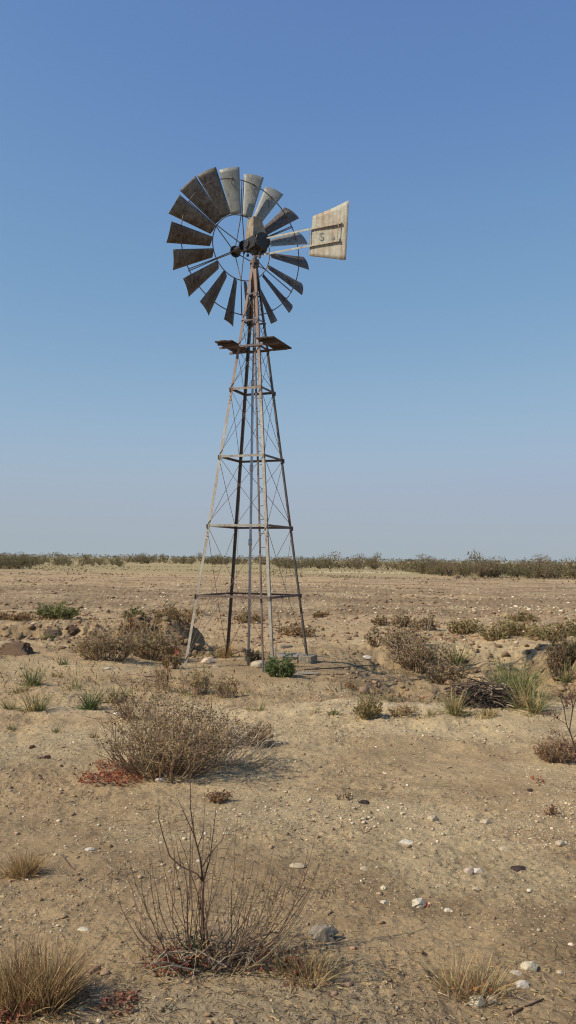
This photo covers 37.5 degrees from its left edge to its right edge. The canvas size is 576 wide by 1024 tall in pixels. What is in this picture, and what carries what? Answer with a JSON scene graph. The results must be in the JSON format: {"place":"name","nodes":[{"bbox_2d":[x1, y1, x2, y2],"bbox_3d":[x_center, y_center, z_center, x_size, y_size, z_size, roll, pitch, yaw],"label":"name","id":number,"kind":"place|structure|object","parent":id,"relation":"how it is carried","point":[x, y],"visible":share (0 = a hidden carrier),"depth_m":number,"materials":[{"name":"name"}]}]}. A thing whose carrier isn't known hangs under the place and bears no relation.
{"place":"outdoors","nodes":[
{"label":"outdoors","id":0,"kind":"place"},
{"bbox_2d":[0,710,572,1023],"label":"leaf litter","id":1,"kind":"object","parent":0,"point":[206,858],"visible":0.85,"depth_m":4.43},
{"bbox_2d":[0,557,575,1023],"bbox_3d":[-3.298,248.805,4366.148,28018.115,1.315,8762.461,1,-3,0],"label":"ground","id":2,"kind":"structure","parent":0,"point":[420,759],"depth_m":5.62,"materials":[{"name":"soil"}]},
{"bbox_2d":[0,1001,28,1023],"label":"leaf pile","id":3,"kind":"object","parent":2,"relation":"on","point":[16,1016],"visible":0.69,"depth_m":2.99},
{"bbox_2d":[0,640,34,655],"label":"earth clod","id":4,"kind":"object","parent":2,"relation":"on","point":[17,647],"visible":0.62,"depth_m":13.42,"materials":[{"name":"soil"}]},
{"bbox_2d":[8,680,32,693],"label":"grass tuft","id":5,"kind":"object","parent":2,"relation":"on","point":[17,690],"visible":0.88,"depth_m":10.19,"materials":[{"name":"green plant"}]},
{"bbox_2d":[10,555,31,568],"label":"savanna tree","id":6,"kind":"object","parent":2,"relation":"on","point":[23,562],"visible":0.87,"depth_m":113.23,"materials":[{"name":"green plant"}]},
{"bbox_2d":[0,610,45,620],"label":"scrub","id":7,"kind":"object","parent":2,"relation":"on","point":[17,616],"visible":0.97,"depth_m":19.57,"materials":[{"name":"brown plant"}]},
{"bbox_2d":[12,555,38,568],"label":"savanna tree","id":8,"kind":"object","parent":2,"relation":"on","point":[32,561],"visible":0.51,"depth_m":115.25,"materials":[{"name":"green plant"}]},
{"bbox_2d":[0,843,52,881],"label":"grass tuft","id":9,"kind":"object","parent":2,"relation":"on","point":[20,871],"visible":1,"depth_m":4.43,"materials":[{"name":"beige plant"}]},
{"bbox_2d":[15,665,47,686],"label":"grass tuft","id":10,"kind":"object","parent":2,"relation":"on","point":[34,679],"visible":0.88,"depth_m":10.53,"materials":[{"name":"green plant"}]},
{"bbox_2d":[13,684,57,711],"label":"grass tuft","id":11,"kind":"object","parent":2,"relation":"on","point":[37,706],"visible":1,"depth_m":9.01,"materials":[{"name":"green plant"}]},
{"bbox_2d":[0,919,107,1023],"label":"grass tuft","id":12,"kind":"object","parent":2,"relation":"on","point":[34,990],"visible":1,"depth_m":3.08,"materials":[{"name":"beige plant"}]},
{"bbox_2d":[29,601,82,618],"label":"bush","id":13,"kind":"object","parent":2,"relation":"on","point":[53,612],"visible":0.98,"depth_m":19.97,"materials":[{"name":"green plant"}]},
{"bbox_2d":[64,624,79,634],"bbox_3d":[-4.602,2.518,18.062,0.333,0.244,0.237,0,-3,9],"label":"earth clod","id":14,"kind":"object","parent":2,"relation":"on","point":[72,629],"visible":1,"depth_m":18.00,"materials":[{"name":"soil"}]},
{"bbox_2d":[69,686,105,709],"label":"grass tuft","id":15,"kind":"object","parent":2,"relation":"on","point":[90,704],"visible":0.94,"depth_m":9.23,"materials":[{"name":"green plant"}]},
{"bbox_2d":[87,965,100,974],"bbox_3d":[-0.760,1.813,3.341,0.064,0.045,0.047,1,-3,3],"label":"rock","id":16,"kind":"object","parent":2,"relation":"on","point":[94,969],"visible":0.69,"depth_m":3.33,"materials":[{"name":"stone"}]},
{"bbox_2d":[68,618,142,660],"bbox_3d":[-2.737,1.934,12.763,1.096,0.671,0.825,2,-4,-24],"label":"brown bush","id":17,"kind":"object","parent":2,"relation":"on","point":[96,646],"visible":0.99,"depth_m":12.66,"materials":[{"name":"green plant"}]},
{"bbox_2d":[77,766,143,787],"bbox_3d":[-1.302,1.938,6.229,0.497,0.084,0.480,1,-3,0],"label":"leaf pile","id":18,"kind":"object","parent":2,"relation":"on","point":[107,775],"visible":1,"depth_m":6.19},
{"bbox_2d":[99,685,134,702],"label":"grass tuft","id":19,"kind":"object","parent":2,"relation":"on","point":[112,695],"visible":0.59,"depth_m":9.68,"materials":[{"name":"green plant"}]},
{"bbox_2d":[95,758,141,769],"bbox_3d":[-1.319,1.975,6.667,0.400,0.077,0.290,1,-3,0],"label":"leaf pile","id":20,"kind":"object","parent":2,"relation":"on","point":[104,763],"visible":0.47,"depth_m":6.62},
{"bbox_2d":[98,988,141,1015],"bbox_3d":[-0.616,1.786,3.104,0.148,0.048,0.168,1,-3,0],"label":"leaf pile","id":21,"kind":"object","parent":2,"relation":"on","point":[122,994],"visible":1,"depth_m":3.11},
{"bbox_2d":[98,675,154,719],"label":"dry weed","id":22,"kind":"object","parent":2,"relation":"on","point":[124,698],"visible":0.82,"depth_m":8.64,"materials":[{"name":"brown plant"}]},
{"bbox_2d":[118,612,137,635],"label":"thin bush","id":23,"kind":"object","parent":2,"relation":"on","point":[131,621],"visible":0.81,"depth_m":14.80,"materials":[{"name":"brown plant"}]},
{"bbox_2d":[121,604,145,621],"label":"mound bush","id":24,"kind":"object","parent":2,"relation":"on","point":[135,611],"visible":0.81,"depth_m":15.24,"materials":[{"name":"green plant"}]},
{"bbox_2d":[119,616,182,660],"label":"brown bush","id":25,"kind":"object","parent":2,"relation":"on","point":[163,644],"visible":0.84,"depth_m":13.53,"materials":[{"name":"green plant"}]},
{"bbox_2d":[153,658,172,690],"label":"dry weed","id":26,"kind":"object","parent":2,"relation":"on","point":[161,687],"visible":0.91,"depth_m":10.54,"materials":[{"name":"brown plant"}]},
{"bbox_2d":[75,668,252,782],"bbox_3d":[-0.922,1.668,6.457,1.357,0.935,1.100,1,-3,0],"label":"dry bush","id":27,"kind":"object","parent":2,"relation":"on","point":[170,763],"visible":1,"depth_m":6.33,"materials":[{"name":"brown plant"}]},
{"bbox_2d":[143,954,192,975],"bbox_3d":[-0.471,1.799,3.374,0.186,0.040,0.149,-2,-4,35],"label":"leaf pile","id":28,"kind":"object","parent":2,"relation":"on","point":[147,963],"visible":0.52,"depth_m":3.35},
{"bbox_2d":[159,650,182,668],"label":"weed","id":29,"kind":"object","parent":2,"relation":"on","point":[176,661],"visible":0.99,"depth_m":12.62,"materials":[{"name":"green plant"}]},
{"bbox_2d":[147,600,202,626],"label":"mound bush","id":30,"kind":"object","parent":2,"relation":"on","point":[171,612],"visible":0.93,"depth_m":15.49,"materials":[{"name":"brown plant"}]},
{"bbox_2d":[178,658,213,694],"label":"dry weed","id":31,"kind":"object","parent":2,"relation":"on","point":[200,684],"visible":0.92,"depth_m":10.45,"materials":[{"name":"brown plant"}]},
{"bbox_2d":[200,657,214,663],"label":"rock","id":32,"kind":"object","parent":2,"relation":"on","point":[209,660],"visible":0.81,"depth_m":13.44,"materials":[{"name":"stone"}]},
{"bbox_2d":[204,788,234,803],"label":"weed","id":33,"kind":"object","parent":2,"relation":"on","point":[215,797],"visible":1,"depth_m":5.69,"materials":[{"name":"brown plant"}]},
{"bbox_2d":[110,774,329,979],"bbox_3d":[-0.274,1.456,3.434,0.909,0.777,0.566,1,-3,0],"label":"bare shrub","id":34,"kind":"object","parent":2,"relation":"on","point":[200,953],"visible":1,"depth_m":3.40,"materials":[{"name":"brown plant"}]},
{"bbox_2d":[209,668,239,697],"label":"dry weed","id":35,"kind":"object","parent":2,"relation":"on","point":[225,689],"visible":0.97,"depth_m":10.21,"materials":[{"name":"brown plant"}]},
{"bbox_2d":[214,640,239,657],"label":"grass tuft","id":36,"kind":"object","parent":2,"relation":"on","point":[229,651],"visible":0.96,"depth_m":14.22,"materials":[{"name":"brown plant"}]},
{"bbox_2d":[181,709,289,766],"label":"sprawling stalks","id":37,"kind":"object","parent":2,"relation":"on","point":[245,734],"visible":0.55,"depth_m":6.79,"materials":[{"name":"brown plant"}]},
{"bbox_2d":[232,610,267,623],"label":"scrub","id":38,"kind":"object","parent":2,"relation":"on","point":[253,618],"visible":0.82,"depth_m":21.91,"materials":[{"name":"brown plant"}]},
{"bbox_2d":[241,701,264,712],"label":"grass tuft","id":39,"kind":"object","parent":2,"relation":"on","point":[255,709],"visible":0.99,"depth_m":9.05,"materials":[{"name":"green plant"}]},
{"bbox_2d":[243,649,264,662],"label":"weed","id":40,"kind":"object","parent":2,"relation":"on","point":[253,655],"visible":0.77,"depth_m":13.60,"materials":[{"name":"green plant"}]},
{"bbox_2d":[229,718,279,745],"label":"dry weed","id":41,"kind":"object","parent":2,"relation":"on","point":[256,730],"visible":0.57,"depth_m":7.51,"materials":[{"name":"brown plant"}]},
{"bbox_2d":[166,167,348,671],"bbox_3d":[-0.537,-1.583,13.606,2.838,8.225,2.150,1,-3,0],"label":"windmill","id":42,"kind":"object","parent":2,"relation":"on","point":[329,229],"visible":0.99,"depth_m":13.59,"materials":[{"name":"metal"}]},
{"bbox_2d":[251,660,268,667],"bbox_3d":[-0.433,2.366,13.053,0.301,0.162,0.240,2,-4,-23],"label":"rock","id":43,"kind":"object","parent":2,"relation":"on","point":[256,664],"visible":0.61,"depth_m":12.96,"materials":[{"name":"stone"}]},
{"bbox_2d":[263,650,298,676],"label":"green bush","id":44,"kind":"object","parent":2,"relation":"on","point":[285,668],"visible":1,"depth_m":11.94,"materials":[{"name":"green plant"}]},
{"bbox_2d":[0,616,573,711],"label":"ground cover","id":45,"kind":"object","parent":2,"relation":"on","point":[330,689],"visible":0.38,"depth_m":11.55,"materials":[{"name":"soil"}]},
{"bbox_2d":[0,614,575,703],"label":"bank clods","id":46,"kind":"object","parent":2,"relation":"on","point":[20,636],"visible":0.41,"depth_m":14.93,"materials":[{"name":"soil"}]},
{"bbox_2d":[0,628,575,1023],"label":"soil crumbs","id":47,"kind":"object","parent":2,"relation":"on","point":[208,1013],"visible":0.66,"depth_m":4.37,"materials":[{"name":"soil"}]},
{"bbox_2d":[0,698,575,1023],"bbox_3d":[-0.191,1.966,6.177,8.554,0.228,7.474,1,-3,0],"label":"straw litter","id":48,"kind":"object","parent":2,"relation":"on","point":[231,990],"visible":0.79,"depth_m":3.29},
{"bbox_2d":[0,572,575,644],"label":"plain clods","id":49,"kind":"object","parent":2,"relation":"on","point":[108,611],"visible":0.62,"depth_m":26.74,"materials":[{"name":"soil"}]},
{"bbox_2d":[0,577,575,648],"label":"plain stones","id":50,"kind":"object","parent":2,"relation":"on","point":[397,606],"visible":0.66,"depth_m":30.57,"materials":[{"name":"stone"}]},
{"bbox_2d":[1,552,575,572],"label":"distant woodland","id":51,"kind":"object","parent":2,"relation":"on","point":[229,558],"visible":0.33,"depth_m":262.43,"materials":[{"name":"green plant"}]},
{"bbox_2d":[1,564,575,581],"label":"plain grass","id":52,"kind":"structure","parent":2,"relation":"on","point":[473,578],"depth_m":102.39,"materials":[{"name":"beige plant"}]},
{"bbox_2d":[276,652,301,659],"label":"concrete slab","id":53,"kind":"structure","parent":2,"relation":"on","point":[280,655],"depth_m":14.18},
{"bbox_2d":[273,621,316,636],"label":"scrub","id":54,"kind":"object","parent":2,"relation":"on","point":[308,630],"visible":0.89,"depth_m":18.47,"materials":[{"name":"brown plant"}]},
{"bbox_2d":[289,863,305,868],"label":"rock","id":55,"kind":"object","parent":2,"relation":"on","point":[297,865],"visible":0.91,"depth_m":4.54,"materials":[{"name":"stone"}]},
{"bbox_2d":[250,937,351,990],"bbox_3d":[0.050,1.759,3.333,0.435,0.169,0.352,1,-3,0],"label":"grass tuft","id":56,"kind":"object","parent":2,"relation":"on","point":[299,973],"visible":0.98,"depth_m":3.33,"materials":[{"name":"beige plant"}]},
{"bbox_2d":[297,654,316,663],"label":"concrete slab","id":57,"kind":"structure","parent":2,"relation":"on","point":[308,658],"depth_m":13.51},
{"bbox_2d":[312,611,329,617],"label":"scrub","id":58,"kind":"object","parent":2,"relation":"on","point":[317,614],"visible":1,"depth_m":24.77,"materials":[{"name":"brown plant"}]},
{"bbox_2d":[308,924,338,942],"bbox_3d":[0.155,1.850,3.694,0.135,0.103,0.093,1,-3,2],"label":"rock","id":59,"kind":"object","parent":2,"relation":"on","point":[322,932],"visible":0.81,"depth_m":3.67,"materials":[{"name":"stone"}]},
{"bbox_2d":[317,551,341,568],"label":"savanna tree","id":60,"kind":"object","parent":2,"relation":"on","point":[326,560],"visible":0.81,"depth_m":167.34,"materials":[{"name":"green plant"}]},
{"bbox_2d":[304,664,374,669],"bbox_3d":[0.999,2.510,13.689,0.318,0.182,2.390,-1,-4,32],"label":"stick","id":61,"kind":"object","parent":2,"relation":"on","point":[333,667],"visible":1,"depth_m":12.96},
{"bbox_2d":[341,554,364,569],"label":"savanna tree","id":62,"kind":"object","parent":2,"relation":"on","point":[354,561],"visible":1,"depth_m":162.16,"materials":[{"name":"green plant"}]},
{"bbox_2d":[349,693,382,719],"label":"weed","id":63,"kind":"object","parent":2,"relation":"on","point":[366,709],"visible":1,"depth_m":8.66,"materials":[{"name":"green plant"}]},
{"bbox_2d":[364,625,381,646],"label":"brown bush","id":64,"kind":"object","parent":2,"relation":"on","point":[370,640],"visible":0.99,"depth_m":16.35,"materials":[{"name":"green plant"}]},
{"bbox_2d":[370,615,389,625],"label":"brown bush","id":65,"kind":"object","parent":2,"relation":"on","point":[382,621],"visible":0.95,"depth_m":21.70,"materials":[{"name":"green plant"}]},
{"bbox_2d":[387,702,418,717],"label":"weed","id":66,"kind":"object","parent":2,"relation":"on","point":[406,709],"visible":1,"depth_m":8.72,"materials":[{"name":"brown plant"}]},
{"bbox_2d":[387,612,420,627],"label":"brown bush","id":67,"kind":"object","parent":2,"relation":"on","point":[400,620],"visible":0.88,"depth_m":20.88,"materials":[{"name":"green plant"}]},
{"bbox_2d":[379,617,435,651],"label":"brown bush","id":68,"kind":"object","parent":2,"relation":"on","point":[396,635],"visible":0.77,"depth_m":16.05,"materials":[{"name":"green plant"}]},
{"bbox_2d":[412,898,425,907],"bbox_3d":[0.633,1.899,4.097,0.086,0.056,0.057,2,-3,-17],"label":"rock","id":69,"kind":"object","parent":2,"relation":"on","point":[418,902],"visible":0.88,"depth_m":4.08,"materials":[{"name":"stone"}]},
{"bbox_2d":[380,629,458,672],"bbox_3d":[2.390,2.522,15.349,1.398,0.783,1.090,1,-3,0],"label":"brown bush","id":70,"kind":"object","parent":2,"relation":"on","point":[413,656],"visible":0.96,"depth_m":15.25,"materials":[{"name":"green plant"}]},
{"bbox_2d":[411,612,439,630],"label":"brown bush","id":71,"kind":"object","parent":2,"relation":"on","point":[429,621],"visible":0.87,"depth_m":20.16,"materials":[{"name":"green plant"}]},
{"bbox_2d":[415,553,440,574],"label":"savanna tree","id":72,"kind":"object","parent":2,"relation":"on","point":[422,559],"visible":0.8,"depth_m":109.71,"materials":[{"name":"green plant"}]},
{"bbox_2d":[421,660,473,684],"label":"brown bush","id":73,"kind":"object","parent":2,"relation":"on","point":[445,672],"visible":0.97,"depth_m":13.85,"materials":[{"name":"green plant"}]},
{"bbox_2d":[434,559,460,575],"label":"savanna tree","id":74,"kind":"object","parent":2,"relation":"on","point":[448,571],"visible":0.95,"depth_m":98.35,"materials":[{"name":"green plant"}]},
{"bbox_2d":[436,634,473,670],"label":"grass tuft","id":75,"kind":"object","parent":2,"relation":"on","point":[457,661],"visible":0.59,"depth_m":15.31,"materials":[{"name":"green plant"}]},
{"bbox_2d":[431,686,479,717],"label":"grass tuft","id":76,"kind":"object","parent":2,"relation":"on","point":[453,709],"visible":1,"depth_m":8.74,"materials":[{"name":"green plant"}]},
{"bbox_2d":[444,615,481,634],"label":"scrub bush","id":77,"kind":"object","parent":2,"relation":"on","point":[467,627],"visible":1,"depth_m":19.33,"materials":[{"name":"green plant"}]},
{"bbox_2d":[453,564,477,577],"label":"savanna tree","id":78,"kind":"object","parent":2,"relation":"on","point":[460,571],"visible":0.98,"depth_m":92.68,"materials":[{"name":"green plant"}]},
{"bbox_2d":[413,943,526,1008],"bbox_3d":[0.697,1.777,3.275,0.447,0.199,0.414,1,-3,0],"label":"grass tuft","id":79,"kind":"object","parent":2,"relation":"on","point":[464,988],"visible":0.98,"depth_m":3.27,"materials":[{"name":"beige plant"}]},
{"bbox_2d":[451,673,492,694],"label":"brown bush","id":80,"kind":"object","parent":2,"relation":"on","point":[457,678],"visible":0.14,"depth_m":12.59,"materials":[{"name":"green plant"}]},
{"bbox_2d":[468,995,485,1006],"bbox_3d":[0.714,1.857,3.203,0.076,0.049,0.054,2,-3,-15],"label":"rock","id":81,"kind":"object","parent":2,"relation":"on","point":[480,1001],"visible":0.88,"depth_m":3.19,"materials":[{"name":"stone"}]},
{"bbox_2d":[463,707,499,719],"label":"grass tuft","id":82,"kind":"object","parent":2,"relation":"on","point":[485,715],"visible":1,"depth_m":8.72,"materials":[{"name":"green plant"}]},
{"bbox_2d":[464,549,499,576],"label":"savanna tree","id":83,"kind":"object","parent":2,"relation":"on","point":[479,558],"visible":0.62,"depth_m":95.49,"materials":[{"name":"green plant"}]},
{"bbox_2d":[471,562,496,577],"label":"savanna tree","id":84,"kind":"object","parent":2,"relation":"on","point":[480,570],"visible":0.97,"depth_m":92.98,"materials":[{"name":"green plant"}]},
{"bbox_2d":[440,676,529,709],"bbox_3d":[2.118,1.968,9.228,0.930,0.373,0.709,1,-3,0],"label":"brushwood pile","id":85,"kind":"object","parent":2,"relation":"on","point":[495,695],"visible":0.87,"depth_m":9.06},
{"bbox_2d":[476,621,510,640],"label":"scrub bush","id":86,"kind":"object","parent":2,"relation":"on","point":[500,634],"visible":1,"depth_m":17.54,"materials":[{"name":"green plant"}]},
{"bbox_2d":[476,556,516,577],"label":"bush","id":87,"kind":"object","parent":2,"relation":"on","point":[503,570],"visible":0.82,"depth_m":93.93,"materials":[{"name":"green plant"}]},
{"bbox_2d":[479,650,552,697],"bbox_3d":[3.251,2.365,12.296,1.206,0.771,1.196,1,-3,0],"label":"grass tuft","id":88,"kind":"object","parent":2,"relation":"on","point":[505,678],"visible":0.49,"depth_m":12.22,"materials":[{"name":"green plant"}]},
{"bbox_2d":[495,615,537,636],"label":"scrub bush","id":89,"kind":"object","parent":2,"relation":"on","point":[514,628],"visible":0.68,"depth_m":18.38,"materials":[{"name":"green plant"}]},
{"bbox_2d":[515,980,528,988],"bbox_3d":[0.920,1.859,3.334,0.058,0.033,0.043,1,-3,-1],"label":"rock","id":90,"kind":"object","parent":2,"relation":"on","point":[523,984],"visible":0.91,"depth_m":3.32,"materials":[{"name":"stone"}]},
{"bbox_2d":[507,609,539,621],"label":"scrub bush","id":91,"kind":"object","parent":2,"relation":"on","point":[519,616],"visible":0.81,"depth_m":23.46,"materials":[{"name":"green plant"}]},
{"bbox_2d":[506,998,543,1014],"bbox_3d":[0.889,1.853,3.176,0.196,0.015,0.013,3,-4,-32],"label":"stick","id":92,"kind":"object","parent":2,"relation":"on","point":[517,1009],"visible":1,"depth_m":3.17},
{"bbox_2d":[520,961,537,971],"bbox_3d":[0.988,1.866,3.475,0.072,0.045,0.056,1,-3,-3],"label":"rock","id":93,"kind":"object","parent":2,"relation":"on","point":[529,965],"visible":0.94,"depth_m":3.46,"materials":[{"name":"stone"}]},
{"bbox_2d":[488,675,570,715],"bbox_3d":[2.543,1.899,8.929,0.699,0.449,0.710,2,-3,-19],"label":"grass tuft","id":94,"kind":"object","parent":2,"relation":"on","point":[537,707],"visible":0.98,"depth_m":8.91,"materials":[{"name":"green plant"}]},
{"bbox_2d":[515,553,549,577],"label":"savanna tree","id":95,"kind":"object","parent":2,"relation":"on","point":[531,562],"visible":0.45,"depth_m":97.32,"materials":[{"name":"green plant"}]},
{"bbox_2d":[520,562,556,577],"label":"savanna tree","id":96,"kind":"object","parent":2,"relation":"on","point":[530,567],"visible":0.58,"depth_m":92.69,"materials":[{"name":"green plant"}]},
{"bbox_2d":[525,561,561,578],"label":"savanna tree","id":97,"kind":"object","parent":2,"relation":"on","point":[546,570],"visible":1,"depth_m":89.77,"materials":[{"name":"green plant"}]},
{"bbox_2d":[523,620,570,640],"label":"scrub bush","id":98,"kind":"object","parent":2,"relation":"on","point":[549,632],"visible":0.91,"depth_m":17.07,"materials":[{"name":"green plant"}]},
{"bbox_2d":[527,729,575,763],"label":"bush","id":99,"kind":"object","parent":2,"relation":"on","point":[547,753],"visible":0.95,"depth_m":6.95,"materials":[{"name":"brown plant"}]},
{"bbox_2d":[544,804,559,816],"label":"weed","id":100,"kind":"object","parent":2,"relation":"on","point":[551,812],"visible":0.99,"depth_m":5.62,"materials":[{"name":"brown plant"}]},
{"bbox_2d":[540,632,575,677],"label":"grass tuft","id":101,"kind":"object","parent":2,"relation":"on","point":[563,654],"visible":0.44,"depth_m":14.12,"materials":[{"name":"green plant"}]},
{"bbox_2d":[542,625,575,681],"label":"overhanging bush","id":102,"kind":"object","parent":2,"relation":"on","point":[554,655],"visible":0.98,"depth_m":14.03,"materials":[{"name":"brown plant"}]},
{"bbox_2d":[543,668,575,754],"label":"bare shrub","id":103,"kind":"object","parent":2,"relation":"on","point":[566,704],"visible":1,"depth_m":6.93,"materials":[{"name":"brown plant"}]},
{"bbox_2d":[546,656,575,683],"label":"grass tuft","id":104,"kind":"object","parent":2,"relation":"on","point":[566,677],"visible":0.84,"depth_m":13.26,"materials":[{"name":"green plant"}]},
{"bbox_2d":[556,618,575,636],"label":"scrub bush","id":105,"kind":"object","parent":2,"relation":"on","point":[572,628],"visible":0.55,"depth_m":18.48,"materials":[{"name":"green plant"}]},
{"bbox_2d":[557,556,575,577],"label":"savanna tree","id":106,"kind":"object","parent":2,"relation":"on","point":[568,566],"visible":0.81,"depth_m":92.64,"materials":[{"name":"green plant"}]},
{"bbox_2d":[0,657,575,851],"bbox_3d":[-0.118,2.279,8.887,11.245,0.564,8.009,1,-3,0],"label":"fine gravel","id":107,"kind":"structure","parent":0,"point":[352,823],"depth_m":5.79,"materials":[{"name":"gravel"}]},
{"bbox_2d":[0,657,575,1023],"bbox_3d":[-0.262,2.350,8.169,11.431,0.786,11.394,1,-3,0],"label":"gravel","id":108,"kind":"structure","parent":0,"point":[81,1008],"depth_m":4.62,"materials":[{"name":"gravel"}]},
{"bbox_2d":[0,0,575,563],"label":"sky","id":109,"kind":"structure","parent":0,"point":[425,388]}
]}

